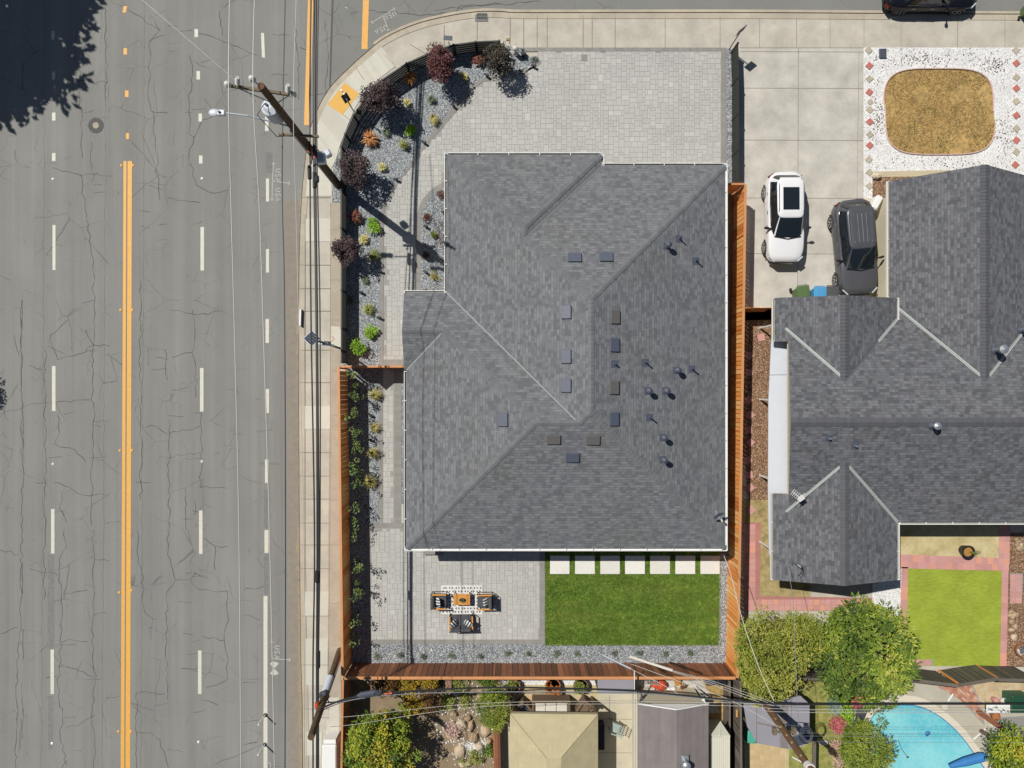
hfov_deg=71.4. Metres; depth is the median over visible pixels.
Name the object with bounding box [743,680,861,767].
garden yard
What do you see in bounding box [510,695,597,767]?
garden canopy
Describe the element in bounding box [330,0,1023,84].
side street
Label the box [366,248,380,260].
grass tuft
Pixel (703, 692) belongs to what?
concrete yard
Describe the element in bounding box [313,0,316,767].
overhead cable
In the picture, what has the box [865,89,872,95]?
stepping stone
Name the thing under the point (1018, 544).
flat rock
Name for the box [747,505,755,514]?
stepping stone
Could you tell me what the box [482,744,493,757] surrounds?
ground plant
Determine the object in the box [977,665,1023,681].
dark fence
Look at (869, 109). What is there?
stepping stone
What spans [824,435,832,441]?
vent pipe
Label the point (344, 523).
wooden fence
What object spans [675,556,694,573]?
stepping slab
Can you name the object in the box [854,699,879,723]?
black mat
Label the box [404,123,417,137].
green shrub
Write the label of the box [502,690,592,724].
stone patio
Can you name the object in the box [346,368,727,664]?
gravel bed
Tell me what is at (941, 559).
pink paving
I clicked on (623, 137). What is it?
paver driveway
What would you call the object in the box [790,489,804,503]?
rooftop antenna
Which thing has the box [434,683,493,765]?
pebbles
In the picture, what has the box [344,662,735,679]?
wooden fence
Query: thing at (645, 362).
vent pipe
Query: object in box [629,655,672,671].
cable sleeve
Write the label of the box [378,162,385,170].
variegated shrub
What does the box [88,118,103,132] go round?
manhole cover
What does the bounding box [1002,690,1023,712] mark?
green cabinet
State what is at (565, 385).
roof vent
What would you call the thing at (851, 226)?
parked suv
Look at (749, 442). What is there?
stepping stone
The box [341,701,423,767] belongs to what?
bottle leaf shrub
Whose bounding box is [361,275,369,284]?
grass tuft
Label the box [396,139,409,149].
grass tuft
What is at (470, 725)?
garden rock
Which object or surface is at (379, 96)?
purple leaf tree
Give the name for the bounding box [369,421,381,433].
grass tuft
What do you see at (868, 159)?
stepping stone
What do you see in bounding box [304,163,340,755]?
sidewalk panel
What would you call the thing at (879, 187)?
mulch bed
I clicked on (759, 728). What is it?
patchwork shelter
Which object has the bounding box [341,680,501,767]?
garden soil
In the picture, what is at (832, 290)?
wheelie bin
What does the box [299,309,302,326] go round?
curb board
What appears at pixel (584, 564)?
stepping slab
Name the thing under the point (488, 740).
garden rock
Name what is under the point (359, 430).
climbing shrub
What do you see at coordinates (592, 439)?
roof vent
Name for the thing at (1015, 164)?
stepping stone
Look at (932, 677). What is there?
dark fence
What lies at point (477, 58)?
spiky plant
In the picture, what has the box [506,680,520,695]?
plant pot
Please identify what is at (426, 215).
round shrub
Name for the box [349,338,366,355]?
green shrub
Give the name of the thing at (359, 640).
climbing shrub
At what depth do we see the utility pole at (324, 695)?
31.66 m
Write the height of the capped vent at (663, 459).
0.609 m
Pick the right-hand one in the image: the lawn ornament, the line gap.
the lawn ornament
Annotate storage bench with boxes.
[598,720,604,749]
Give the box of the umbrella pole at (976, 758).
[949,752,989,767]
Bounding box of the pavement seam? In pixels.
[329,0,332,87]
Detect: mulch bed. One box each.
[743,310,770,499]
[872,176,915,198]
[1007,533,1023,666]
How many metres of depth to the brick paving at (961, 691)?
36.85 m
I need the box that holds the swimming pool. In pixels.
[864,695,992,767]
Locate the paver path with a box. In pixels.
[383,368,392,522]
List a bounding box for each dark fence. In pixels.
[734,664,916,681]
[907,669,958,686]
[937,665,998,686]
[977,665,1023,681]
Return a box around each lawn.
[544,551,720,645]
[884,69,994,153]
[907,568,1001,665]
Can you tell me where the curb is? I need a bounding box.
[299,12,1023,767]
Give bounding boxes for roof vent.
[498,411,507,427]
[545,435,561,443]
[561,303,570,320]
[561,348,570,364]
[561,377,570,393]
[564,453,580,461]
[566,253,582,261]
[584,435,601,444]
[597,252,614,260]
[610,336,619,353]
[610,379,618,395]
[610,410,618,427]
[611,308,619,325]
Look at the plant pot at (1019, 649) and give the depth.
36.64 m
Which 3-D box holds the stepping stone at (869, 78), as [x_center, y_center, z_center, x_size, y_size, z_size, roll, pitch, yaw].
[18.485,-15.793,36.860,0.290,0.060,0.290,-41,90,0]
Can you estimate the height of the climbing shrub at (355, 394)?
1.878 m
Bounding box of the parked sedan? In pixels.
[882,0,976,15]
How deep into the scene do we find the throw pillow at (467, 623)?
36.15 m
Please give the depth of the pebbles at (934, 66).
36.84 m
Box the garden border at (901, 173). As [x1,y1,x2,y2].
[874,170,949,176]
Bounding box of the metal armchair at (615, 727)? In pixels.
[608,718,624,739]
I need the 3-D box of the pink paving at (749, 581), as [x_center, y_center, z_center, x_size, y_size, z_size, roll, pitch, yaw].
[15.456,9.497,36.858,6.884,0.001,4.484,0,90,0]
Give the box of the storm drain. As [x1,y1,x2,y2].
[475,13,487,20]
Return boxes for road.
[0,0,330,767]
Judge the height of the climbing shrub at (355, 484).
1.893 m
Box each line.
[121,6,128,767]
[126,161,131,767]
[144,1,255,101]
[228,0,240,767]
[252,0,274,767]
[293,0,306,767]
[304,0,368,124]
[321,701,851,717]
[323,704,851,726]
[804,741,1023,742]
[812,710,959,712]
[855,733,942,733]
[856,736,942,736]
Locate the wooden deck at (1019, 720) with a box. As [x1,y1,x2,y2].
[997,716,1023,735]
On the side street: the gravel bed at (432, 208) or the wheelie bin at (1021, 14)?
the wheelie bin at (1021, 14)
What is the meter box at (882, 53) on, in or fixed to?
on the stone chip yard at (883, 153)
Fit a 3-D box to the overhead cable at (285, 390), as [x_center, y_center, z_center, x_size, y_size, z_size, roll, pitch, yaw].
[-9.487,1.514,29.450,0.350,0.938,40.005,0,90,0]
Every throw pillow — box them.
[435,598,439,606]
[449,619,458,627]
[464,620,471,626]
[483,598,487,607]
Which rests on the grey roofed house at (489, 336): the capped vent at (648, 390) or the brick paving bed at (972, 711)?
the capped vent at (648, 390)
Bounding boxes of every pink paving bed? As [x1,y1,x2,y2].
[1010,574,1022,603]
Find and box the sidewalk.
[298,11,1023,767]
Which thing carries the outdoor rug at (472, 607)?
on the paver patio at (394, 543)
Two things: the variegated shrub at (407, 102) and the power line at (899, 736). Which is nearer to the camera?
the power line at (899, 736)
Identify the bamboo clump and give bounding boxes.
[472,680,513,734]
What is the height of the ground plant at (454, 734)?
0.611 m
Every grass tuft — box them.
[346,295,355,305]
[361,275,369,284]
[361,302,375,316]
[363,473,377,488]
[365,447,379,461]
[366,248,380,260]
[367,388,382,399]
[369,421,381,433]
[382,128,390,136]
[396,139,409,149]
[427,92,436,103]
[429,114,439,125]
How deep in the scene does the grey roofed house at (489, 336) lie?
33.53 m
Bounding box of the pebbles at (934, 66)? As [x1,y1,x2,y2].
[872,47,1020,168]
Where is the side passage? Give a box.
[720,193,734,552]
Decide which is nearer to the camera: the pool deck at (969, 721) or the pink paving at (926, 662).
the pink paving at (926, 662)
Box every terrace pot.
[989,713,1000,720]
[990,696,999,702]
[990,724,1000,733]
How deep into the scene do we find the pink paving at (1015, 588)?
36.85 m
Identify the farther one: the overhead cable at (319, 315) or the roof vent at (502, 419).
the roof vent at (502, 419)
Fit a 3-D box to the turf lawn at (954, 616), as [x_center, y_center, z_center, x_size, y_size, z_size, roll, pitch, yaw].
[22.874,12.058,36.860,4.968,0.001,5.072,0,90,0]
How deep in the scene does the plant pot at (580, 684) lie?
36.33 m
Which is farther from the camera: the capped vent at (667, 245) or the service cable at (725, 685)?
the capped vent at (667, 245)
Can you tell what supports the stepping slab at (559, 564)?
on the lawn at (646, 608)
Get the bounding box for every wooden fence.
[337,367,351,677]
[340,669,350,767]
[341,365,403,367]
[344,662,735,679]
[722,674,730,767]
[725,184,746,677]
[728,183,744,193]
[730,674,741,767]
[745,307,770,311]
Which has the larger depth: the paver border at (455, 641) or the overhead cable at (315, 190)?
the paver border at (455, 641)
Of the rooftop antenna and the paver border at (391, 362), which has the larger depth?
the paver border at (391, 362)
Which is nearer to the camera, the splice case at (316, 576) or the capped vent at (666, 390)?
the splice case at (316, 576)
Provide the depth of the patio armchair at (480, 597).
36.43 m
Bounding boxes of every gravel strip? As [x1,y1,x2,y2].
[332,152,339,201]
[401,368,405,503]
[726,49,731,182]
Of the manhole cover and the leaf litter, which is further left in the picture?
the manhole cover
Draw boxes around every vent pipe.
[611,360,617,367]
[642,359,648,365]
[646,414,652,420]
[676,235,682,242]
[688,365,694,372]
[692,257,698,264]
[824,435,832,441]
[851,442,858,448]
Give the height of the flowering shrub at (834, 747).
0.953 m
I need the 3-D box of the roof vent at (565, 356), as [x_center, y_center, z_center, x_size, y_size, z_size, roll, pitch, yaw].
[2.462,-1.252,32.382,0.460,0.098,0.780,0,90,18]
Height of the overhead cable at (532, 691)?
0.566 m
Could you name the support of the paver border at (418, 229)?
on the gravel bed at (432, 208)
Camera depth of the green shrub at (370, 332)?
36.53 m
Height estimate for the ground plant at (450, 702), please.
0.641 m
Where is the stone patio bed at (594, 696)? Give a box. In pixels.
[500,685,596,711]
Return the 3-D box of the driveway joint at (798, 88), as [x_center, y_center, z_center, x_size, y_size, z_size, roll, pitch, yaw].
[15.327,-10.366,36.868,7.050,0.001,14.109,0,90,0]
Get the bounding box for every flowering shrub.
[827,695,841,716]
[827,715,846,734]
[827,738,845,767]
[832,695,855,724]
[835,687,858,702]
[850,690,867,708]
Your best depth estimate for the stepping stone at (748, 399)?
36.83 m
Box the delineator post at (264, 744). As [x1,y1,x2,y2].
[257,743,266,755]
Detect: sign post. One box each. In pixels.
[303,330,340,349]
[340,89,353,111]
[729,25,746,49]
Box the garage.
[632,671,708,767]
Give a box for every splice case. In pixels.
[315,570,318,582]
[316,650,319,668]
[357,689,380,697]
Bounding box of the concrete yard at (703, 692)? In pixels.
[638,670,719,713]
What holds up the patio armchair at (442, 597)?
on the paver patio at (394, 543)
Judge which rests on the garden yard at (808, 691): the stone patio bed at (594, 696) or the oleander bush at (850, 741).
the oleander bush at (850, 741)
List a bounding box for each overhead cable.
[282,0,285,767]
[309,0,314,767]
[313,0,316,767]
[314,0,318,767]
[316,0,320,634]
[322,687,1023,708]
[324,691,779,709]
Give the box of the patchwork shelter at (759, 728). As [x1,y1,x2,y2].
[742,686,809,748]
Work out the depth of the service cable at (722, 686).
30.62 m
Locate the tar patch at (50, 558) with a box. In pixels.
[47,153,279,749]
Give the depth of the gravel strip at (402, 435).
36.87 m
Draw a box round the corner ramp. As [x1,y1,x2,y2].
[312,47,394,166]
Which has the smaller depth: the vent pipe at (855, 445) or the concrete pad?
the vent pipe at (855, 445)
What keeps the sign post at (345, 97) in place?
on the corner ramp
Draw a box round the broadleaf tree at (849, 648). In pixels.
[800,591,922,717]
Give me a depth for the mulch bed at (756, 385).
36.87 m
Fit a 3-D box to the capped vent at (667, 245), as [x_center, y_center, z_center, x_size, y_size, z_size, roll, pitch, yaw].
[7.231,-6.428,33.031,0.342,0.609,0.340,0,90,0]
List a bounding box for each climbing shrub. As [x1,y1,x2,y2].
[344,407,357,420]
[346,369,357,378]
[346,500,359,513]
[348,516,358,530]
[348,611,360,628]
[348,631,360,646]
[349,383,364,401]
[349,426,363,437]
[349,458,363,475]
[349,530,357,542]
[349,579,365,601]
[350,439,364,453]
[350,558,363,573]
[351,474,363,488]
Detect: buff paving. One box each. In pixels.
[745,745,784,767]
[975,683,1023,709]
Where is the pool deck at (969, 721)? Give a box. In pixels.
[850,684,1023,767]
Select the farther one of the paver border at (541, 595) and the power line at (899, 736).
the paver border at (541, 595)
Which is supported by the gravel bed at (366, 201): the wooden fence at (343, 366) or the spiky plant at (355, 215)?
the spiky plant at (355, 215)
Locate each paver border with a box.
[366,528,369,639]
[366,640,544,643]
[368,523,403,527]
[378,368,382,522]
[379,60,541,359]
[379,360,403,365]
[394,368,400,522]
[416,182,443,289]
[521,48,725,51]
[539,551,544,639]
[721,49,725,162]
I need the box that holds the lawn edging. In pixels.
[883,68,995,154]
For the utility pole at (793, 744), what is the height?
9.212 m
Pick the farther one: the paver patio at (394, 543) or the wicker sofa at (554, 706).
the paver patio at (394, 543)
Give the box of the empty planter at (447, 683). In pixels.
[443,680,451,690]
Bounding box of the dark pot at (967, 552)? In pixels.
[958,545,980,558]
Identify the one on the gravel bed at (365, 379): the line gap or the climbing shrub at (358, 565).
the climbing shrub at (358, 565)
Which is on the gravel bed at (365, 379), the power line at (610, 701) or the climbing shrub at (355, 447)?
the climbing shrub at (355, 447)
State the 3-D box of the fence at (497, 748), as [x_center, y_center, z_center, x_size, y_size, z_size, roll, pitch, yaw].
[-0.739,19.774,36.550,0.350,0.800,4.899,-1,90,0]
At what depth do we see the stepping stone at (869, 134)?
36.83 m
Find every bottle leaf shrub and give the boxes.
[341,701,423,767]
[979,720,1023,767]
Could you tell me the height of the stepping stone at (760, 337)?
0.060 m
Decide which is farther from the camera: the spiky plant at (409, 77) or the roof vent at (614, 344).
the spiky plant at (409, 77)
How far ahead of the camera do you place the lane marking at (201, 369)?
37.00 m
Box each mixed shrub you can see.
[369,680,400,698]
[395,675,425,698]
[399,696,425,716]
[419,670,438,688]
[419,687,443,716]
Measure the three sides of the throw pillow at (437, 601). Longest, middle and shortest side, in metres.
0.440 x 0.440 x 0.150 m
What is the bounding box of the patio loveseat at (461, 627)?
[449,613,472,632]
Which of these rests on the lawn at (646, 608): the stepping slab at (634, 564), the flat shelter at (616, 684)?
the stepping slab at (634, 564)
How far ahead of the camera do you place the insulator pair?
36.50 m
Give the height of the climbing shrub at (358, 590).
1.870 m
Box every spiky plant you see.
[349,210,362,224]
[359,129,378,147]
[402,72,416,84]
[471,52,483,65]
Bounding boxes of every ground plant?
[438,693,455,711]
[442,721,462,739]
[449,680,468,693]
[457,749,484,767]
[458,691,470,709]
[475,680,495,686]
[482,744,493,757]
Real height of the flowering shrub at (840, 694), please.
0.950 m
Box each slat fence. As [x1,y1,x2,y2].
[340,40,500,363]
[730,42,739,182]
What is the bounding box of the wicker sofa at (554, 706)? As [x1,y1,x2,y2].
[532,694,570,711]
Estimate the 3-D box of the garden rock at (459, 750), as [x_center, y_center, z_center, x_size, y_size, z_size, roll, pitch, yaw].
[-2.699,18.941,36.725,0.576,0.349,0.647,0,90,0]
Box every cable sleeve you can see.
[602,654,630,669]
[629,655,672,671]
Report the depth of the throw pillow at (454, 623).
36.16 m
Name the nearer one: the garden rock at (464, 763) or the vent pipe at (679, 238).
the vent pipe at (679, 238)
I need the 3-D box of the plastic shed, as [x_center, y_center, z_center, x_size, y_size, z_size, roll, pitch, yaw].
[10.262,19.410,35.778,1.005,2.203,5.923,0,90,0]
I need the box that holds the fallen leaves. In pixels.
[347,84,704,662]
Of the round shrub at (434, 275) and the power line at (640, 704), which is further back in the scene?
the round shrub at (434, 275)
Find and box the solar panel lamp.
[443,35,452,44]
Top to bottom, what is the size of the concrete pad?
0.001 m
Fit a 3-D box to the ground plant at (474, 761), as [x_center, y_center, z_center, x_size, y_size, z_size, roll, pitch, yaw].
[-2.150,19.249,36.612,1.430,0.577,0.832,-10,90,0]
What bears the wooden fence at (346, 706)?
on the garden soil
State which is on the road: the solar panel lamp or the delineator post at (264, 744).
the delineator post at (264, 744)
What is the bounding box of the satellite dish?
[714,511,724,521]
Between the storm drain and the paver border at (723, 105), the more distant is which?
the storm drain
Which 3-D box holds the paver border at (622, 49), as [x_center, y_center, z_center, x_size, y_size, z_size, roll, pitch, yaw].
[5.743,-17.308,36.854,10.659,0.001,0.207,0,90,0]
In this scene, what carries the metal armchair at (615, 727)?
on the concrete patio at (613, 743)
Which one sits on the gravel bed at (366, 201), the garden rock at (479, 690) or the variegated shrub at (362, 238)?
the variegated shrub at (362, 238)
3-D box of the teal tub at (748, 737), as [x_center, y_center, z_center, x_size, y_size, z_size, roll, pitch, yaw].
[12.240,18.040,36.600,0.440,0.550,0.620,6,90,0]
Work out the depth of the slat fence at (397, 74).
36.15 m
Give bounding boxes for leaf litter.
[296,190,301,767]
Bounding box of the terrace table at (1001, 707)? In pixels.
[979,700,1009,712]
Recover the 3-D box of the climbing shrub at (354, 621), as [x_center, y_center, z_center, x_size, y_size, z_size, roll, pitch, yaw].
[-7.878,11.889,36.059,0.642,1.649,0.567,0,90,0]
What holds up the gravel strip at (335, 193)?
on the sidewalk
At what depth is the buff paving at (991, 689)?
36.86 m
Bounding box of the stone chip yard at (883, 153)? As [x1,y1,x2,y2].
[863,48,1023,198]
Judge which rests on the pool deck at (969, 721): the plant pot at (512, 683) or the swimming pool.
the swimming pool
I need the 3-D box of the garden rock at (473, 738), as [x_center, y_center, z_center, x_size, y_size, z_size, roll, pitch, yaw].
[-1.985,18.272,36.722,0.470,0.343,0.565,0,90,0]
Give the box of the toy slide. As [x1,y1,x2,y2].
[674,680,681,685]
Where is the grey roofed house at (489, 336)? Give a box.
[402,152,727,550]
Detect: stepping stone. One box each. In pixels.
[743,455,751,464]
[744,351,752,360]
[744,395,752,404]
[745,368,752,376]
[745,410,754,419]
[745,426,752,433]
[745,438,754,446]
[745,471,752,478]
[745,483,754,491]
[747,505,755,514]
[757,333,764,341]
[865,46,872,53]
[865,62,872,69]
[865,75,872,82]
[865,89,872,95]
[865,155,871,162]
[865,182,872,189]
[866,106,873,113]
[866,118,873,125]
[866,130,873,137]
[866,142,873,148]
[866,169,872,175]
[1011,161,1019,168]
[1012,46,1019,53]
[1012,59,1020,66]
[1012,85,1020,91]
[1012,124,1019,131]
[1012,136,1019,143]
[1012,148,1019,155]
[1013,73,1020,80]
[1013,98,1020,104]
[1013,112,1019,118]
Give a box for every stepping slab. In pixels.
[550,556,569,573]
[575,556,594,573]
[600,556,619,573]
[625,556,644,573]
[650,556,669,573]
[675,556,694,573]
[700,556,719,573]
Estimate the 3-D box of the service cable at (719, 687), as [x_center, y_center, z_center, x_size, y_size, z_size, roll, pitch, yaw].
[9.032,13.119,30.600,4.200,1.013,0.086,14,90,0]
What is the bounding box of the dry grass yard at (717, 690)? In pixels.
[699,670,729,723]
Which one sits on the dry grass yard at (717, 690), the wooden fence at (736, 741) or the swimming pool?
the wooden fence at (736, 741)
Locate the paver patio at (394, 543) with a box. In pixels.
[370,529,538,639]
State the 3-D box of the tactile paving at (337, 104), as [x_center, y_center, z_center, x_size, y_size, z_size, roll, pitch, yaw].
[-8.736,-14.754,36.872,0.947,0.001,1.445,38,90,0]
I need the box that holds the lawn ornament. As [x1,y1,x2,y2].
[512,43,518,55]
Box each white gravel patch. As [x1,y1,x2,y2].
[502,670,598,684]
[872,568,900,619]
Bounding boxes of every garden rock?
[448,710,456,716]
[454,744,464,756]
[455,718,466,728]
[458,760,470,766]
[464,714,470,720]
[468,720,473,731]
[469,732,477,743]
[475,742,483,749]
[476,689,483,702]
[480,723,489,736]
[486,737,491,744]
[872,173,881,178]
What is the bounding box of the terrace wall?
[976,708,1003,730]
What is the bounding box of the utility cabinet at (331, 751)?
[322,731,340,767]
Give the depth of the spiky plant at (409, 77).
36.49 m
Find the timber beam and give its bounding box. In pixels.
[809,730,815,767]
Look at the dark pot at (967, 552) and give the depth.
36.50 m
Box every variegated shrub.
[359,234,368,242]
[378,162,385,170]
[403,98,410,106]
[460,72,467,80]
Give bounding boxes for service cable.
[632,664,778,726]
[673,671,768,702]
[674,672,772,705]
[676,671,772,702]
[724,556,773,700]
[787,565,798,725]
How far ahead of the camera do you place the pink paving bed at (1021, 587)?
36.85 m
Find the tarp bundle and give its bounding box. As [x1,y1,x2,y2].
[650,680,666,689]
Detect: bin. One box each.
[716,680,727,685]
[789,284,810,296]
[810,286,826,295]
[826,285,838,295]
[1017,6,1023,20]
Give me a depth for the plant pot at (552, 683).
36.43 m
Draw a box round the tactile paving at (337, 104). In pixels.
[327,83,358,114]
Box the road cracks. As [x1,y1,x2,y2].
[0,1,531,767]
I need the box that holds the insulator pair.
[817,738,827,744]
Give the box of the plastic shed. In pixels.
[708,719,729,767]
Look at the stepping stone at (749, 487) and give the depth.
36.83 m
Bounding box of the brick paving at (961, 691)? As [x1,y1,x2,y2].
[939,685,982,720]
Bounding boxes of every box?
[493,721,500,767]
[581,54,586,60]
[666,685,675,689]
[879,49,886,58]
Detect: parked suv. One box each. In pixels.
[761,171,810,263]
[827,198,883,295]
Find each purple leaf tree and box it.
[330,235,363,266]
[335,148,371,190]
[358,78,403,116]
[426,42,454,83]
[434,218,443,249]
[480,41,516,79]
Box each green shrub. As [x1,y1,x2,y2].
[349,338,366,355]
[363,323,378,339]
[367,217,381,233]
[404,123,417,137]
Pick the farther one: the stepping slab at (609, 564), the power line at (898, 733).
the stepping slab at (609, 564)
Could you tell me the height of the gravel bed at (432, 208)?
0.001 m
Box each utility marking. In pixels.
[270,7,396,766]
[270,662,278,674]
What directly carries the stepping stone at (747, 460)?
on the mulch bed at (756, 385)
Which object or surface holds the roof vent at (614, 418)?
on the grey roofed house at (489, 336)
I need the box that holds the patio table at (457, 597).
[454,592,469,604]
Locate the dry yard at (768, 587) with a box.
[743,500,809,604]
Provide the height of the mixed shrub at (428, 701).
1.562 m
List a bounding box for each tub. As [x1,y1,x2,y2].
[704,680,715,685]
[744,726,755,743]
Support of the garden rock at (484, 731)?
on the garden soil
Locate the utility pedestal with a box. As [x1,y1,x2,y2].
[521,49,524,57]
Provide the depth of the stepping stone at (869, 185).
36.83 m
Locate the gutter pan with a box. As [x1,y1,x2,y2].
[373,8,1019,43]
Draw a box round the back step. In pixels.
[424,551,441,554]
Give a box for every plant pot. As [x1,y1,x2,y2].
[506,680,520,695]
[544,680,561,695]
[573,680,588,694]
[1014,644,1023,656]
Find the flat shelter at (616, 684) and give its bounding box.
[595,680,632,693]
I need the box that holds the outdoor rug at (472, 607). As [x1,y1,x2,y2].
[441,585,481,613]
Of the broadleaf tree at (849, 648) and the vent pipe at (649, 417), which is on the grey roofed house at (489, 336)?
the vent pipe at (649, 417)
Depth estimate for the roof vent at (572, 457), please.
32.69 m
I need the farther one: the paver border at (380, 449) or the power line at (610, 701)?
the paver border at (380, 449)
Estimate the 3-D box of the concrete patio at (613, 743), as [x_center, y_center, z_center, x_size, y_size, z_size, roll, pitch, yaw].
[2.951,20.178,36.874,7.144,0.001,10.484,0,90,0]
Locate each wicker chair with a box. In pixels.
[513,695,532,711]
[575,694,595,711]
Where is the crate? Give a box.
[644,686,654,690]
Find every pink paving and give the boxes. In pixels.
[744,524,869,610]
[900,554,998,563]
[900,561,1008,570]
[900,568,907,662]
[914,660,930,664]
[999,525,1003,563]
[1000,571,1007,665]
[1004,525,1009,563]
[1010,575,1020,602]
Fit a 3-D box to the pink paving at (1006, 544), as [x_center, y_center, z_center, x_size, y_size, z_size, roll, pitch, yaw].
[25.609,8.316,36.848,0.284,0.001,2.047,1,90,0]
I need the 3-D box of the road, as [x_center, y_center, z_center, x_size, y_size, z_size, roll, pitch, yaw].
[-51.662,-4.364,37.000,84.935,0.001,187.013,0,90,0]
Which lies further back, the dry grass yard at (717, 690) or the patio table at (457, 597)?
the dry grass yard at (717, 690)
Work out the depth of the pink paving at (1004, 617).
36.85 m
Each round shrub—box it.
[422,213,429,222]
[423,251,429,259]
[430,230,436,238]
[430,269,439,280]
[436,191,443,199]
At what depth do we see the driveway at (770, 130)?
36.87 m
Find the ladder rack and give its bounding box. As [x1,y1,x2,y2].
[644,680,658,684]
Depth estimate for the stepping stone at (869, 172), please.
36.83 m
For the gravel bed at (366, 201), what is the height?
0.001 m
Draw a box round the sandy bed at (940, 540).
[897,522,998,557]
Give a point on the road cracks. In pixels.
(140, 403)
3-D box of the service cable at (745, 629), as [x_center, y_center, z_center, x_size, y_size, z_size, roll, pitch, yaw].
[10.548,10.901,32.198,0.249,3.422,5.524,-12,90,0]
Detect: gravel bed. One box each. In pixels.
[342,46,537,365]
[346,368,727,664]
[421,188,443,289]
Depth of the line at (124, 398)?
37.00 m
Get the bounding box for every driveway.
[383,52,720,359]
[739,48,873,319]
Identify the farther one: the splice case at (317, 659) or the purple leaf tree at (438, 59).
the purple leaf tree at (438, 59)
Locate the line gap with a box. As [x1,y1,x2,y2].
[124,161,126,767]
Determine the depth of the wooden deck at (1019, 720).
36.85 m
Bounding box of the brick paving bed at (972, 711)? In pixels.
[941,685,984,724]
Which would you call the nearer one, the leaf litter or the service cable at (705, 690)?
the service cable at (705, 690)
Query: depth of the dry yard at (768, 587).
36.87 m
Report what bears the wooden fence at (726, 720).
on the dry grass yard at (717, 690)
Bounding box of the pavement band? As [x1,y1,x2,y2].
[285,200,300,767]
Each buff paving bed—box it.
[973,682,1023,706]
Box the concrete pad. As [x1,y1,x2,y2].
[401,504,403,522]
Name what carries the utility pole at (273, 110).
on the sidewalk
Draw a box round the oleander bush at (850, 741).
[835,718,898,767]
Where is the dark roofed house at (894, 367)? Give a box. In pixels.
[759,164,1023,585]
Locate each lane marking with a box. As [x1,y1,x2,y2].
[50,31,54,693]
[194,29,203,693]
[261,33,268,767]
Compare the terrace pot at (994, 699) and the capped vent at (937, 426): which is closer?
the capped vent at (937, 426)
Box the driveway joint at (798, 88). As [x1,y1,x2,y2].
[740,47,872,296]
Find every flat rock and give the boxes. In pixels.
[1007,610,1018,624]
[1008,624,1017,639]
[1014,538,1022,550]
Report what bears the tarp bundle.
on the concrete yard at (703, 692)
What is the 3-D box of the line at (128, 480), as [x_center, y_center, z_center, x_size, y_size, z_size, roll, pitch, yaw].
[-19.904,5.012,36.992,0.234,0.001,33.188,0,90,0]
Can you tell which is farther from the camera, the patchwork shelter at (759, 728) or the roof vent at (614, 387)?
the patchwork shelter at (759, 728)
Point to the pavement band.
(292, 285)
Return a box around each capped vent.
[644,387,652,394]
[659,434,667,440]
[659,456,667,463]
[662,387,670,394]
[663,241,671,249]
[673,367,681,373]
[927,422,941,429]
[991,345,1008,354]
[1017,326,1023,333]
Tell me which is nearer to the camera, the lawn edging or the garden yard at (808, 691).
the lawn edging
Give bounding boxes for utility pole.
[209,75,339,188]
[307,647,344,739]
[753,691,814,767]
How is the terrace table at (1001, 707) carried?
on the buff paving at (991, 689)
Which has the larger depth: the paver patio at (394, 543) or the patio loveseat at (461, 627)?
the paver patio at (394, 543)
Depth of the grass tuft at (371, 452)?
36.55 m
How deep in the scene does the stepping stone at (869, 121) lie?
36.83 m
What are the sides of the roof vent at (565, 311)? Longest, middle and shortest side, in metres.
0.780 x 0.460 x 0.098 m
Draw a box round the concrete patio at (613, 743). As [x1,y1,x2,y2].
[500,673,637,767]
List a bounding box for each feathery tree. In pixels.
[732,604,809,707]
[774,608,827,676]
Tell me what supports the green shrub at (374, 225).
on the gravel bed at (366, 201)
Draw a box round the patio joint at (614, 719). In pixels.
[598,695,631,752]
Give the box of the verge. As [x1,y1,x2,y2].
[328,203,341,767]
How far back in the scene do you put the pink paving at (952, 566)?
36.85 m
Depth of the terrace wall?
36.35 m
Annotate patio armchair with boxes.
[430,591,446,609]
[477,592,492,610]
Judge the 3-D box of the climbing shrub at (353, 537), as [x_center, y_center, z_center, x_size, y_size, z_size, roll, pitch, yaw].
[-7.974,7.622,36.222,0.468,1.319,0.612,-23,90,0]
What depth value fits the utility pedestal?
36.50 m

